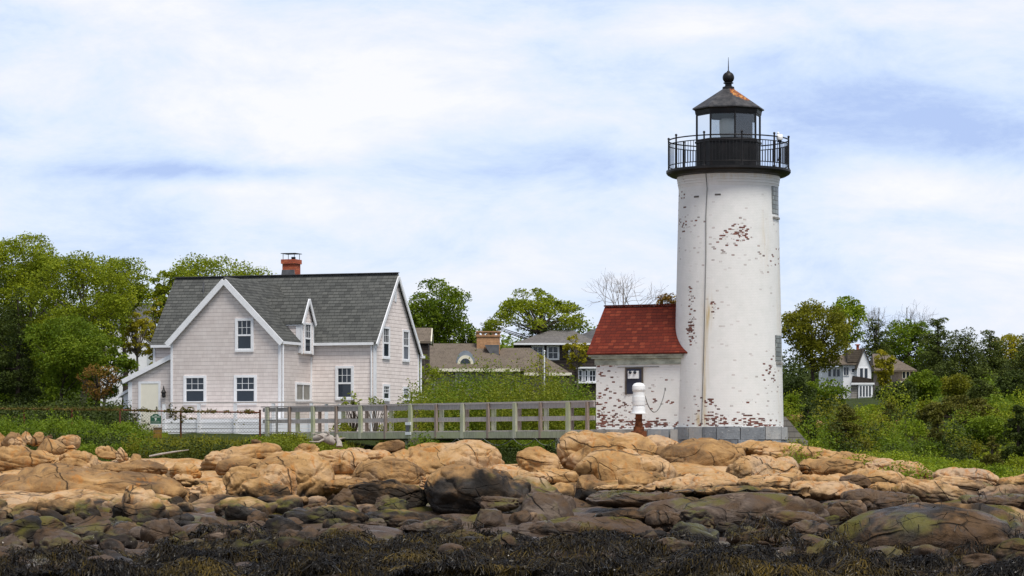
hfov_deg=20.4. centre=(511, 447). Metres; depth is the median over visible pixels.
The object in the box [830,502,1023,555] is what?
boulder
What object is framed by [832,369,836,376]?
window
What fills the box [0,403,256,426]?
creeper vine
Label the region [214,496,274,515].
beach stone
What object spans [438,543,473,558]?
beach stone
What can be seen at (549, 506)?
boulder
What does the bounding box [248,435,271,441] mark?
shrub
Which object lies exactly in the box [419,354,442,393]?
deciduous tree
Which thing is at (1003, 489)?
boulder
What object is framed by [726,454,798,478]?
boulder
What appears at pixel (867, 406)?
deciduous tree
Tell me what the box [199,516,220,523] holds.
beach stone
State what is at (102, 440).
undergrowth
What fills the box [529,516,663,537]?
boulder
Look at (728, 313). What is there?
lighthouse
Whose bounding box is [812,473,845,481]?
boulder
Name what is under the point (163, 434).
lawn grass
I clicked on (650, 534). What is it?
beach stone
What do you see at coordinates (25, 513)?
beach stone
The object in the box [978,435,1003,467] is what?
cedar tree
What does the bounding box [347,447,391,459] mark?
boulder
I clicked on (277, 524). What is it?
beach stone
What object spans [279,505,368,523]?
boulder
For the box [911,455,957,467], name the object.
shrub
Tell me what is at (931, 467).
undergrowth
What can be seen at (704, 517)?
boulder
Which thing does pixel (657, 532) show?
boulder
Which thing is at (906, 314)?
bare tree
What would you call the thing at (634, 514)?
boulder
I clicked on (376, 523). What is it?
beach stone
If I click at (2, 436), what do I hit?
boulder
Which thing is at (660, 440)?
boulder
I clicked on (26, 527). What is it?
beach stone
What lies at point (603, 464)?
boulder
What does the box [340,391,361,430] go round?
shrub
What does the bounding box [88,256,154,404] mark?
deciduous tree
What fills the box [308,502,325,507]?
beach stone
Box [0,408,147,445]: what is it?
hedge
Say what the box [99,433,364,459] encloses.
grass
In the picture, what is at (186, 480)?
boulder
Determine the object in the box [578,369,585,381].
window
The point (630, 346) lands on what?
brick shed
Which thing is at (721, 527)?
beach stone
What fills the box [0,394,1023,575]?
ground
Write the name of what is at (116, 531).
beach stone
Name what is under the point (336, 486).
boulder
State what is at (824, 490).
boulder
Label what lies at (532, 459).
boulder
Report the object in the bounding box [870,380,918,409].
deciduous tree
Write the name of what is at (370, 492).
boulder
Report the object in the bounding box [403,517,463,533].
boulder
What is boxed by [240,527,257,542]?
beach stone
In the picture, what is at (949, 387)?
deciduous tree
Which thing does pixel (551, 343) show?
dark shingled house
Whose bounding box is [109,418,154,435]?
shrub
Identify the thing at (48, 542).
beach stone
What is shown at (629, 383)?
window
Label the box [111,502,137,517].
beach stone
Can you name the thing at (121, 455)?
boulder
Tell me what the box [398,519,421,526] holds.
beach stone
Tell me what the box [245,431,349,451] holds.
undergrowth
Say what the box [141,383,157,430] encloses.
door
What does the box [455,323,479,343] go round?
deciduous tree
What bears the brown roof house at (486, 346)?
on the ground at (204, 506)
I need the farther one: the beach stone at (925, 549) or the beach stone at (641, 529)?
the beach stone at (641, 529)
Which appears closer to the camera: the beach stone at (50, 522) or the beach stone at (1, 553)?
the beach stone at (1, 553)
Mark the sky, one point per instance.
(493, 149)
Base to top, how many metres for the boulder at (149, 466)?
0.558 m
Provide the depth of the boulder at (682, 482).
81.27 m
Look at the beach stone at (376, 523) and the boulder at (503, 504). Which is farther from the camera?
the boulder at (503, 504)
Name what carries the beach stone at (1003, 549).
on the ground at (204, 506)
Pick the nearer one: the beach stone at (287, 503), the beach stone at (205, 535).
the beach stone at (205, 535)
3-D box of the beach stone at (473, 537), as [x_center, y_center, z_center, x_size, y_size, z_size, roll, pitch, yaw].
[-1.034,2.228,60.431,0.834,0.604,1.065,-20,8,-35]
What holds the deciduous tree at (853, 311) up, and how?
on the ground at (204, 506)
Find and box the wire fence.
[2,408,260,437]
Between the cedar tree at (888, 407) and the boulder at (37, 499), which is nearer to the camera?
the boulder at (37, 499)
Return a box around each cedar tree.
[797,406,820,439]
[824,404,870,452]
[882,402,896,425]
[927,417,952,453]
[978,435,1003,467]
[998,404,1023,465]
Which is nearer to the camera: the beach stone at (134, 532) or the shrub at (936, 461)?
the beach stone at (134, 532)
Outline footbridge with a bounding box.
[261,400,595,449]
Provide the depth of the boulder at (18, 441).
94.37 m
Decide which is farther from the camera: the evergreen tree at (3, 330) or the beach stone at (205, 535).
the evergreen tree at (3, 330)
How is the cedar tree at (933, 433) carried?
on the ground at (204, 506)
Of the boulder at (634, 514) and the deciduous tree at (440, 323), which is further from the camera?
the deciduous tree at (440, 323)
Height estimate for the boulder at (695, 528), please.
0.907 m
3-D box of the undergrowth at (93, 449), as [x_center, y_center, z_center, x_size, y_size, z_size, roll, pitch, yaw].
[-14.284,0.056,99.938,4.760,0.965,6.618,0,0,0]
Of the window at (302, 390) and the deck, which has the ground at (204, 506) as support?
the deck
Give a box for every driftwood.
[149,450,186,456]
[309,431,345,447]
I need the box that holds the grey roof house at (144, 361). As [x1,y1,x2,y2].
[100,303,156,405]
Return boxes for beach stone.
[0,499,7,507]
[0,504,16,518]
[0,515,41,543]
[0,533,23,545]
[0,536,28,547]
[0,551,23,574]
[6,501,37,518]
[13,510,40,519]
[33,528,83,548]
[37,499,74,514]
[37,508,65,521]
[39,516,66,529]
[39,535,84,554]
[61,525,73,529]
[63,512,82,523]
[65,528,77,532]
[66,497,94,504]
[70,503,101,516]
[73,515,113,537]
[78,511,94,519]
[82,535,96,544]
[83,531,111,544]
[87,554,122,565]
[97,506,111,513]
[97,538,124,552]
[98,549,132,563]
[100,534,137,548]
[102,501,115,508]
[105,528,130,535]
[109,516,132,522]
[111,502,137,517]
[112,521,136,529]
[121,485,155,504]
[127,513,162,522]
[127,526,140,540]
[134,497,169,518]
[138,542,149,548]
[140,518,186,543]
[161,499,182,517]
[167,536,181,552]
[169,513,194,524]
[173,531,188,539]
[176,502,193,512]
[180,521,202,526]
[182,523,213,538]
[186,538,203,541]
[193,542,210,549]
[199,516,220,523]
[201,527,217,538]
[204,532,223,542]
[213,528,229,538]
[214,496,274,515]
[214,517,231,525]
[225,503,256,520]
[229,529,250,543]
[231,539,274,559]
[235,562,261,570]
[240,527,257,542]
[244,519,262,526]
[247,510,266,519]
[247,515,268,521]
[250,503,268,517]
[261,517,302,534]
[268,502,277,512]
[268,514,280,517]
[269,483,289,496]
[274,536,320,556]
[275,494,302,513]
[276,526,318,537]
[288,517,303,525]
[301,496,308,505]
[308,496,326,503]
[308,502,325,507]
[316,523,369,541]
[322,518,342,527]
[361,506,377,513]
[365,521,379,525]
[369,518,386,525]
[378,497,408,510]
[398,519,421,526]
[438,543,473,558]
[460,536,480,540]
[480,531,524,556]
[508,509,532,524]
[511,522,535,533]
[530,512,539,520]
[537,514,546,520]
[628,526,653,537]
[641,531,657,539]
[649,537,693,557]
[715,522,746,536]
[742,526,757,530]
[795,534,825,553]
[802,539,838,558]
[824,515,839,525]
[857,545,904,569]
[908,544,950,565]
[961,553,996,569]
[992,538,1023,560]
[1000,553,1015,563]
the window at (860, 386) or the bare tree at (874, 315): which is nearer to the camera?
the window at (860, 386)
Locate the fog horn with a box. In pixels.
[630,383,665,436]
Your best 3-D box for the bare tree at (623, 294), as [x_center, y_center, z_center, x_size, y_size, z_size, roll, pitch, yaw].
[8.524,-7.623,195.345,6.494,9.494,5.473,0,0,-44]
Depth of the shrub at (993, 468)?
92.82 m
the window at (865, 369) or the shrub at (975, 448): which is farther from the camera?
the window at (865, 369)
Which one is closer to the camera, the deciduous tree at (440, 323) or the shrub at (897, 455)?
the shrub at (897, 455)
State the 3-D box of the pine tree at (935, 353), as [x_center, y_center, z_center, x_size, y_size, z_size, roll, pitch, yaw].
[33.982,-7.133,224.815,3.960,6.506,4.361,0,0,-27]
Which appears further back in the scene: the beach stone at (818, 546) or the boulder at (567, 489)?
the boulder at (567, 489)
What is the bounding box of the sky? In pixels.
[0,0,1023,375]
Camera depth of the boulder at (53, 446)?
93.10 m
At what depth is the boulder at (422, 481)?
78.93 m
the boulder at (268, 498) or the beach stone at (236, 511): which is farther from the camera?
the boulder at (268, 498)
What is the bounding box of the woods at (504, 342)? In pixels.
[452,317,597,349]
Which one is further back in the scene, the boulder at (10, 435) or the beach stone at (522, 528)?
the boulder at (10, 435)
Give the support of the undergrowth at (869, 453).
on the ground at (204, 506)
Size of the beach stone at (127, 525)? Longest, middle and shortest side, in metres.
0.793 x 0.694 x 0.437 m
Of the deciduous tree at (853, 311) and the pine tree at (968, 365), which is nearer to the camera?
the pine tree at (968, 365)
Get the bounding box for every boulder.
[0,433,4,446]
[0,445,59,471]
[0,545,28,557]
[1,432,26,446]
[8,437,25,445]
[21,431,31,444]
[27,496,48,502]
[30,432,43,446]
[37,438,64,454]
[56,435,80,448]
[59,450,98,467]
[64,445,76,452]
[90,459,167,474]
[95,446,115,459]
[115,447,128,462]
[130,454,140,461]
[167,496,183,503]
[169,463,201,478]
[173,474,199,487]
[199,481,222,497]
[200,442,283,470]
[215,456,261,475]
[222,466,260,495]
[239,477,272,497]
[251,439,261,443]
[256,450,334,499]
[257,495,288,502]
[259,464,296,494]
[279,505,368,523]
[294,443,318,451]
[316,449,369,473]
[323,477,369,494]
[327,488,358,509]
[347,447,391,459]
[347,479,427,508]
[352,455,425,484]
[365,509,461,527]
[372,440,404,451]
[374,495,389,509]
[391,439,504,474]
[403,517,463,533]
[419,476,426,486]
[424,462,530,514]
[439,529,489,542]
[473,508,505,528]
[479,496,518,511]
[490,464,520,471]
[508,469,534,477]
[513,475,575,508]
[516,446,560,471]
[520,492,573,519]
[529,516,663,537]
[531,468,578,484]
[553,482,574,497]
[557,430,657,470]
[573,448,678,480]
[575,474,607,501]
[585,490,684,507]
[593,484,663,491]
[593,509,647,520]
[593,552,614,557]
[617,471,666,485]
[635,530,665,537]
[638,492,829,528]
[645,510,680,531]
[647,435,677,446]
[647,475,739,495]
[655,438,745,465]
[669,485,810,496]
[670,521,718,542]
[679,509,713,528]
[683,471,731,477]
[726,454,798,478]
[726,531,783,547]
[732,440,777,455]
[737,472,821,488]
[750,442,825,463]
[750,460,801,475]
[762,510,826,527]
[788,520,833,540]
[789,480,863,500]
[798,458,864,475]
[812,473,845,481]
[815,450,876,462]
[823,500,866,524]
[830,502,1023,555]
[839,473,871,487]
[840,488,921,510]
[846,468,904,488]
[865,458,933,479]
[868,482,895,490]
[891,476,966,503]
[932,467,999,485]
[933,476,992,490]
[957,493,1023,509]
[977,484,1023,495]
[996,474,1023,485]
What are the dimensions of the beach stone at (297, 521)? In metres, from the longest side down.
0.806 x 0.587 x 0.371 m
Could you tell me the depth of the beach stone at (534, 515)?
71.20 m
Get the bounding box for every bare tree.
[582,268,664,305]
[853,306,897,343]
[881,300,937,356]
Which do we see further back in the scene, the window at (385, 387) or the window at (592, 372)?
the window at (592, 372)
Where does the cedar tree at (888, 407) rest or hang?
on the ground at (204, 506)
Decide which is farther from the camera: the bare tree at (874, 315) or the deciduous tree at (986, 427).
the bare tree at (874, 315)
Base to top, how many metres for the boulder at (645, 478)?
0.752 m
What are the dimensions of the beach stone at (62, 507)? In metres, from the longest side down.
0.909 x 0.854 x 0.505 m
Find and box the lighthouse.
[666,57,790,443]
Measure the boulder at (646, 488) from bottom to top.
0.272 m
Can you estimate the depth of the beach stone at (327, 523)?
67.57 m
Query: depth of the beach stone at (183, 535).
58.81 m
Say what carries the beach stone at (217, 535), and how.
on the ground at (204, 506)
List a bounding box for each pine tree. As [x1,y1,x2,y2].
[480,317,501,334]
[861,318,893,359]
[910,317,960,379]
[931,326,999,383]
[965,377,1004,404]
[972,329,1011,384]
[992,333,1023,379]
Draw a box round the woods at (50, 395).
[0,294,102,404]
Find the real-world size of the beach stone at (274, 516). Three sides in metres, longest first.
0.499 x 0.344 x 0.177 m
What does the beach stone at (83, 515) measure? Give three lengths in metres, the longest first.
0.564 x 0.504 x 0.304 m
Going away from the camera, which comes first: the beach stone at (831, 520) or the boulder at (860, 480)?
the beach stone at (831, 520)
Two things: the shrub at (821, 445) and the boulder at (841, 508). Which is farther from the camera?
the shrub at (821, 445)
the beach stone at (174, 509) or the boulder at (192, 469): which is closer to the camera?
the beach stone at (174, 509)
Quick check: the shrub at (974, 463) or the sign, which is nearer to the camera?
the shrub at (974, 463)
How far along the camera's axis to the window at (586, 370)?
176.54 m
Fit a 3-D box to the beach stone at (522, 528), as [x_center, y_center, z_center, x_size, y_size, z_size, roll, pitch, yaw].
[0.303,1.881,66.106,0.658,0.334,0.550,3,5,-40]
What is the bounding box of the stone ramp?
[783,417,807,445]
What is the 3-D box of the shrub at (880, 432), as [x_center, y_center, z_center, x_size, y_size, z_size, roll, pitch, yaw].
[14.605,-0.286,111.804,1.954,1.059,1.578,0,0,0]
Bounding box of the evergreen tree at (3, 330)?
[0,275,46,405]
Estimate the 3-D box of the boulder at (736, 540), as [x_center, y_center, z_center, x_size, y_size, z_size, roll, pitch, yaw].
[5.171,1.968,60.512,1.229,0.413,0.881,0,0,0]
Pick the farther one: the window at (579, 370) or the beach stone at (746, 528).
the window at (579, 370)
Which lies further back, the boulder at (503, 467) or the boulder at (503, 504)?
the boulder at (503, 467)
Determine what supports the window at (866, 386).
in the white bay house at (853, 371)
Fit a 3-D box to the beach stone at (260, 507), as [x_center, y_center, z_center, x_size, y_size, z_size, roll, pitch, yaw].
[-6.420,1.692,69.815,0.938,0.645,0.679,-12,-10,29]
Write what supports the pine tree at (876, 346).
on the ground at (204, 506)
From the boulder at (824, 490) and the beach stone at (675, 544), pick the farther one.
the boulder at (824, 490)
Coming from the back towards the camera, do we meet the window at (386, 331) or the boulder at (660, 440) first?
the window at (386, 331)
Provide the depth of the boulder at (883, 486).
78.75 m
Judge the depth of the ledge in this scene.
77.28 m
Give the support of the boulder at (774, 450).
on the ground at (204, 506)
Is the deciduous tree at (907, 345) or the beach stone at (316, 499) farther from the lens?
the deciduous tree at (907, 345)
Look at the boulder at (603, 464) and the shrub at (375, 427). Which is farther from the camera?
the shrub at (375, 427)
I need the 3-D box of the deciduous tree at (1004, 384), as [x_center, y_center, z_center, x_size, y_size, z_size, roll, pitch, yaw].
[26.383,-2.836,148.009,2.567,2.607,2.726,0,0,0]
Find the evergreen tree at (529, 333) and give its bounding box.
[515,319,587,336]
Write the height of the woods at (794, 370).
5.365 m
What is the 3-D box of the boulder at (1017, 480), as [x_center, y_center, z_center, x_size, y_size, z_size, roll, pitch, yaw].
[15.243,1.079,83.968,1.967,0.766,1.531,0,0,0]
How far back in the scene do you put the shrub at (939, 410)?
121.28 m
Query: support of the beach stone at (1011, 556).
on the ground at (204, 506)
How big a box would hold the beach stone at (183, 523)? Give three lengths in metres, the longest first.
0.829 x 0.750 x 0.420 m
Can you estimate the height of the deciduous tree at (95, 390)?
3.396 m
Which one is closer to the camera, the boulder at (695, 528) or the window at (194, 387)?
the boulder at (695, 528)
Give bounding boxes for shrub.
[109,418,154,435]
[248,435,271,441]
[267,429,312,442]
[329,416,355,441]
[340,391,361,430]
[368,396,384,430]
[532,355,549,400]
[791,412,817,428]
[809,438,829,448]
[851,403,876,426]
[861,427,906,445]
[880,449,919,460]
[887,415,929,442]
[903,434,952,456]
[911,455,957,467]
[952,435,987,457]
[955,459,989,469]
[983,463,1018,475]
[1004,452,1023,467]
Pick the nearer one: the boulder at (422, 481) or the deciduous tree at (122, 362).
the boulder at (422, 481)
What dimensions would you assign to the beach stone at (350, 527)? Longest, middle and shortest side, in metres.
1.368 x 1.178 x 0.628 m
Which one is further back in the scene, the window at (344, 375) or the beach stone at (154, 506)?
the window at (344, 375)
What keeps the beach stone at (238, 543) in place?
on the ground at (204, 506)
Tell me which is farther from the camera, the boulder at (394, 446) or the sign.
the sign
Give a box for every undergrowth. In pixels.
[0,386,152,430]
[10,423,131,449]
[77,436,161,460]
[114,433,263,459]
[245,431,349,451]
[405,421,555,452]
[493,438,557,463]
[778,443,1023,477]
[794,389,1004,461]
[851,451,1019,479]
[901,371,1023,417]
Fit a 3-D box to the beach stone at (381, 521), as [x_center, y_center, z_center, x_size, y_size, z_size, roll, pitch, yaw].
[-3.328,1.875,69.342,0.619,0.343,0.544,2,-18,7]
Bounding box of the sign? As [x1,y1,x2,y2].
[150,414,160,423]
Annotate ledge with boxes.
[0,463,189,501]
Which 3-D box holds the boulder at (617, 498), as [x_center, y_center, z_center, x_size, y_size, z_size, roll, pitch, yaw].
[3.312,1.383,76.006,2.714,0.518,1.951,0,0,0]
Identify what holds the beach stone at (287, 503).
on the ground at (204, 506)
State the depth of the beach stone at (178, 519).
68.16 m
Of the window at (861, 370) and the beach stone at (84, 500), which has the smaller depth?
the beach stone at (84, 500)
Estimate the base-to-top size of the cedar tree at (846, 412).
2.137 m
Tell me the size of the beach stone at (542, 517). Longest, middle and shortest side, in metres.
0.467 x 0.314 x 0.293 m
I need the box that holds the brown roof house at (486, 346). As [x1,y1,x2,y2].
[430,331,571,401]
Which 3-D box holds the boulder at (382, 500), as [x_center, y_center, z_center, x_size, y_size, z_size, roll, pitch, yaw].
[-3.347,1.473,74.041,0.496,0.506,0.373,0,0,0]
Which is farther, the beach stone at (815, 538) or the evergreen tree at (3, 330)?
the evergreen tree at (3, 330)
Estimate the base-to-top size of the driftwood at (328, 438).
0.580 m
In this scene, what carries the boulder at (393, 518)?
on the ground at (204, 506)
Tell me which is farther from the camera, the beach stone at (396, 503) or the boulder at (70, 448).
the boulder at (70, 448)
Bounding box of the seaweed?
[0,489,1023,575]
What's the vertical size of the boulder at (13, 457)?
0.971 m
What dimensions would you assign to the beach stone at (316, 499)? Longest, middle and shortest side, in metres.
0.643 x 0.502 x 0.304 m
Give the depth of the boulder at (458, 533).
61.09 m
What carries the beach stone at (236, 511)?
on the ground at (204, 506)
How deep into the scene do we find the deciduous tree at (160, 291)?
159.59 m
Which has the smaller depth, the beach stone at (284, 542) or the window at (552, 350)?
the beach stone at (284, 542)
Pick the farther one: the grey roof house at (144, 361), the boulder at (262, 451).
the grey roof house at (144, 361)
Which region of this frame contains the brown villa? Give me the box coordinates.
[870,354,916,395]
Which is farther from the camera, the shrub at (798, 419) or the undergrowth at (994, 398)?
the undergrowth at (994, 398)
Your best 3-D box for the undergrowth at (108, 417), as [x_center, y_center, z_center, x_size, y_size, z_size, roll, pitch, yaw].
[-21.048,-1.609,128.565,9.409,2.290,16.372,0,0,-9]
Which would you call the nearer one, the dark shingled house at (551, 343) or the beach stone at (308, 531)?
the beach stone at (308, 531)
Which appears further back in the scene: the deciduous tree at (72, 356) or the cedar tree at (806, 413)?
the deciduous tree at (72, 356)
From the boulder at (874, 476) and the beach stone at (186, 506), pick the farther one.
the boulder at (874, 476)
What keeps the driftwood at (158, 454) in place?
on the ground at (204, 506)
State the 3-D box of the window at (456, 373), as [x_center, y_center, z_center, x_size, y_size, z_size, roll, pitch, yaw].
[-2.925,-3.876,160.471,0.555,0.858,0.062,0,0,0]
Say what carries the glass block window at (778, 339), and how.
in the lighthouse
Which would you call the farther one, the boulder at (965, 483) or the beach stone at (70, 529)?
the boulder at (965, 483)
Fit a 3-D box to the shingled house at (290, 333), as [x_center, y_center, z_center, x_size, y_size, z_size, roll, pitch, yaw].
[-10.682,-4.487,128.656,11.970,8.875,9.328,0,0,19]
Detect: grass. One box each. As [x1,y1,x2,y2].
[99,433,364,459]
[139,430,168,437]
[781,446,835,462]
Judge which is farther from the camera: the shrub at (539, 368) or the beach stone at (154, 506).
the shrub at (539, 368)
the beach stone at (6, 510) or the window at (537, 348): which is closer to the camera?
the beach stone at (6, 510)
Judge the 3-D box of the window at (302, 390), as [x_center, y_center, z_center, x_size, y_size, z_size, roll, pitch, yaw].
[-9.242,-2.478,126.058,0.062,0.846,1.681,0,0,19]
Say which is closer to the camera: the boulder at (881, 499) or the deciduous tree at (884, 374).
the boulder at (881, 499)
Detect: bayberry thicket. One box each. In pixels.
[375,350,595,446]
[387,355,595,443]
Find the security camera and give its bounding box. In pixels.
[776,132,782,166]
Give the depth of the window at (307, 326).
126.14 m
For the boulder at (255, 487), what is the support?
on the ground at (204, 506)
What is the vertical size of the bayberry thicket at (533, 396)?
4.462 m
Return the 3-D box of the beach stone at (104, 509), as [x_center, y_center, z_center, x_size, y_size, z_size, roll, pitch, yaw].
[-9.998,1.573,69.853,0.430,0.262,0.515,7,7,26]
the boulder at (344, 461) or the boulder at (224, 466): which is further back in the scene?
the boulder at (344, 461)
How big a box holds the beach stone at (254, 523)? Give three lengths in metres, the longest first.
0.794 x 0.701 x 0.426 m
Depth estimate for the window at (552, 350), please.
176.54 m
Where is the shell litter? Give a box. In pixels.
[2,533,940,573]
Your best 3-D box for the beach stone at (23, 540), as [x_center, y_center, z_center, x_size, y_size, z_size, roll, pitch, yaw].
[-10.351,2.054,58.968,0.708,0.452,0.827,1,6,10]
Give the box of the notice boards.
[405,422,410,434]
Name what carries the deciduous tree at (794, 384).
on the ground at (204, 506)
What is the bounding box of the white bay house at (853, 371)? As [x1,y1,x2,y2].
[819,344,874,398]
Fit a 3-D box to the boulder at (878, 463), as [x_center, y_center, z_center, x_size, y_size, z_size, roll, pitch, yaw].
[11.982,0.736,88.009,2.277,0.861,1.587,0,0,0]
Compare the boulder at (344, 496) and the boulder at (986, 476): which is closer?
the boulder at (344, 496)
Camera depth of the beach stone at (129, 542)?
59.36 m
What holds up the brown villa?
on the ground at (204, 506)
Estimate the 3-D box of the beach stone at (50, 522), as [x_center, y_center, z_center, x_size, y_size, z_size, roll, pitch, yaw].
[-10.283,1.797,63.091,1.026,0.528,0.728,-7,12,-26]
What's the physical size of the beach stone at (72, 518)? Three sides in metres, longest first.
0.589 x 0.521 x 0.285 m
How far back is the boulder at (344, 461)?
89.46 m
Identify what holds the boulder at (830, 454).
on the ground at (204, 506)
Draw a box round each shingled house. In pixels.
[118,253,424,432]
[514,328,595,399]
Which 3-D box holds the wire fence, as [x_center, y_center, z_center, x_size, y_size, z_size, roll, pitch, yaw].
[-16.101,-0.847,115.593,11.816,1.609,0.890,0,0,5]
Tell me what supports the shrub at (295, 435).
on the ground at (204, 506)
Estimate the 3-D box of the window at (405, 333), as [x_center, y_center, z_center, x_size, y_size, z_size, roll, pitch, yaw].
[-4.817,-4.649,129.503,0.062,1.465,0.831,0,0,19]
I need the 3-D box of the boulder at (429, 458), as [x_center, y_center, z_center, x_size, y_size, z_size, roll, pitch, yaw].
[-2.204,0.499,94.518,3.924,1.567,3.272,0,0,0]
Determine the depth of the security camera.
98.64 m
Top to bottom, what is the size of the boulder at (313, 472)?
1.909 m
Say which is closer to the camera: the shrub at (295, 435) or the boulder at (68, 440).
the boulder at (68, 440)
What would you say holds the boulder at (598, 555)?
on the ground at (204, 506)
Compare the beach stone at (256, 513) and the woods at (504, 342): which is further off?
the woods at (504, 342)
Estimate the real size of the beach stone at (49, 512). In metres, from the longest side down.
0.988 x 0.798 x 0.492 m
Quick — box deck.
[161,401,340,433]
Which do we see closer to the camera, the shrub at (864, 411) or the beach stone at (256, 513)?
the beach stone at (256, 513)
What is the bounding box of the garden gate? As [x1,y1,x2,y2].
[265,406,277,435]
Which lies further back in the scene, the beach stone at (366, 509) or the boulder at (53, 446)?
the boulder at (53, 446)
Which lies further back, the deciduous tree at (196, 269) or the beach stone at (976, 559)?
the deciduous tree at (196, 269)
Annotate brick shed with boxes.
[587,304,687,441]
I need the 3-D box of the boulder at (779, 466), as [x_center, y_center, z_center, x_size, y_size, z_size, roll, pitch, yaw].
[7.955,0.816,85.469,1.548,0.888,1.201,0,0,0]
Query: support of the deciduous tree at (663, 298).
on the ground at (204, 506)
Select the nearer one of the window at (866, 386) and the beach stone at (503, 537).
the beach stone at (503, 537)
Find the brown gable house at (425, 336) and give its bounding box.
[415,328,432,388]
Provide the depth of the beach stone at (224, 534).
60.01 m
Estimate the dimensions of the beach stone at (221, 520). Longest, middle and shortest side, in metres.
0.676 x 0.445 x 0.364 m
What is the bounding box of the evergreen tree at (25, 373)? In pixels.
[0,287,45,411]
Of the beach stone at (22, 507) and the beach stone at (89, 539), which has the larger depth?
the beach stone at (22, 507)
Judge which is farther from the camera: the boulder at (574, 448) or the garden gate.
the garden gate
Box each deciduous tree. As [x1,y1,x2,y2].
[0,231,88,406]
[19,314,109,404]
[21,250,141,412]
[75,363,121,407]
[82,334,139,406]
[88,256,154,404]
[117,311,155,370]
[139,252,276,326]
[139,297,162,364]
[146,270,176,319]
[407,277,471,342]
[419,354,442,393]
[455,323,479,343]
[483,287,587,338]
[562,334,590,394]
[656,293,675,305]
[781,298,855,413]
[783,375,816,407]
[783,393,804,415]
[806,377,850,418]
[825,295,867,347]
[860,404,884,413]
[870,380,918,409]
[872,349,896,386]
[878,318,943,375]
[901,369,942,401]
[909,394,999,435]
[916,399,939,422]
[939,373,973,396]
[961,415,1010,449]
[991,333,1023,372]
[994,369,1023,403]
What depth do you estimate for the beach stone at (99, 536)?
60.37 m
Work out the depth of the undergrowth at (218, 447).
96.76 m
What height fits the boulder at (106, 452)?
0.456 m
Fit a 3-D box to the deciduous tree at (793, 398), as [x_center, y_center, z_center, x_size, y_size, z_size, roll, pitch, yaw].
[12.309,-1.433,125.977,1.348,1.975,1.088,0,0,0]
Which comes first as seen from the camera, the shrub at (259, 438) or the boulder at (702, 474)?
the boulder at (702, 474)
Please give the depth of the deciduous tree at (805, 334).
151.28 m
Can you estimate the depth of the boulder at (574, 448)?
91.99 m
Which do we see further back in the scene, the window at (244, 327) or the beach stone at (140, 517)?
the window at (244, 327)
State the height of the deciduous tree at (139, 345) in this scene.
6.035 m
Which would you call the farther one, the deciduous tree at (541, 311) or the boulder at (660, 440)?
the deciduous tree at (541, 311)
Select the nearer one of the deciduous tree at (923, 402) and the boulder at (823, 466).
the boulder at (823, 466)
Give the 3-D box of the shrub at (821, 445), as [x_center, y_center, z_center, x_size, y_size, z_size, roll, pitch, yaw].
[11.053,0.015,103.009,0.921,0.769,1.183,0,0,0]
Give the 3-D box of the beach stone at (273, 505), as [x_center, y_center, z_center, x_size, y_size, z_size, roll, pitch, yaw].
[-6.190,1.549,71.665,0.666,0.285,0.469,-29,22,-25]
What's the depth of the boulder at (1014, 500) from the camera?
75.20 m
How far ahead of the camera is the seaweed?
52.29 m
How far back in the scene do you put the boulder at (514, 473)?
83.74 m
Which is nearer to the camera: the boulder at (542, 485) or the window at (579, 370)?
the boulder at (542, 485)
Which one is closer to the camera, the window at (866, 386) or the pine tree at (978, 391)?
the pine tree at (978, 391)
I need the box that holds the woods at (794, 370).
[782,348,1023,394]
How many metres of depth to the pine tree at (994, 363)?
221.39 m
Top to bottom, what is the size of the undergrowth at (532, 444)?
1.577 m
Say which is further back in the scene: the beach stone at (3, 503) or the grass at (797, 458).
the grass at (797, 458)
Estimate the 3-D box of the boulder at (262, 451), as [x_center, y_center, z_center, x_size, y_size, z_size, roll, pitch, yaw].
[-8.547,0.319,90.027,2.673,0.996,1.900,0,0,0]
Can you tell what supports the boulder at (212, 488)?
on the ground at (204, 506)
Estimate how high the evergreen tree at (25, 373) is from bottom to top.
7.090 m
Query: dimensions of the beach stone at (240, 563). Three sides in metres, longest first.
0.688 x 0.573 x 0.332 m
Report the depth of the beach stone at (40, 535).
58.42 m
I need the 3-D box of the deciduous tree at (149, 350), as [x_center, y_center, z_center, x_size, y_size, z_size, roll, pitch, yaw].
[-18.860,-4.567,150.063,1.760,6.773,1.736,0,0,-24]
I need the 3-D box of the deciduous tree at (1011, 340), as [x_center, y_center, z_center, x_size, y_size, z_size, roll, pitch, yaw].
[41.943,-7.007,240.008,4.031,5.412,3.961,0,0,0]
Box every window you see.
[183,375,206,404]
[234,375,256,404]
[235,318,253,351]
[295,382,310,400]
[304,323,311,353]
[335,366,353,399]
[382,326,389,358]
[382,384,389,400]
[402,329,409,361]
[402,386,409,400]
[455,372,464,386]
[532,345,543,354]
[547,345,558,359]
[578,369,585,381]
[582,369,587,381]
[589,369,595,381]
[625,367,642,394]
[771,186,778,214]
[775,335,781,361]
[827,369,831,376]
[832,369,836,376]
[859,368,863,376]
[859,385,861,396]
[862,385,864,396]
[864,368,867,377]
[865,385,867,396]
[868,385,870,396]
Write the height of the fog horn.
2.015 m
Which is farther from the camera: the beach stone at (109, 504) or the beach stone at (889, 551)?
the beach stone at (109, 504)

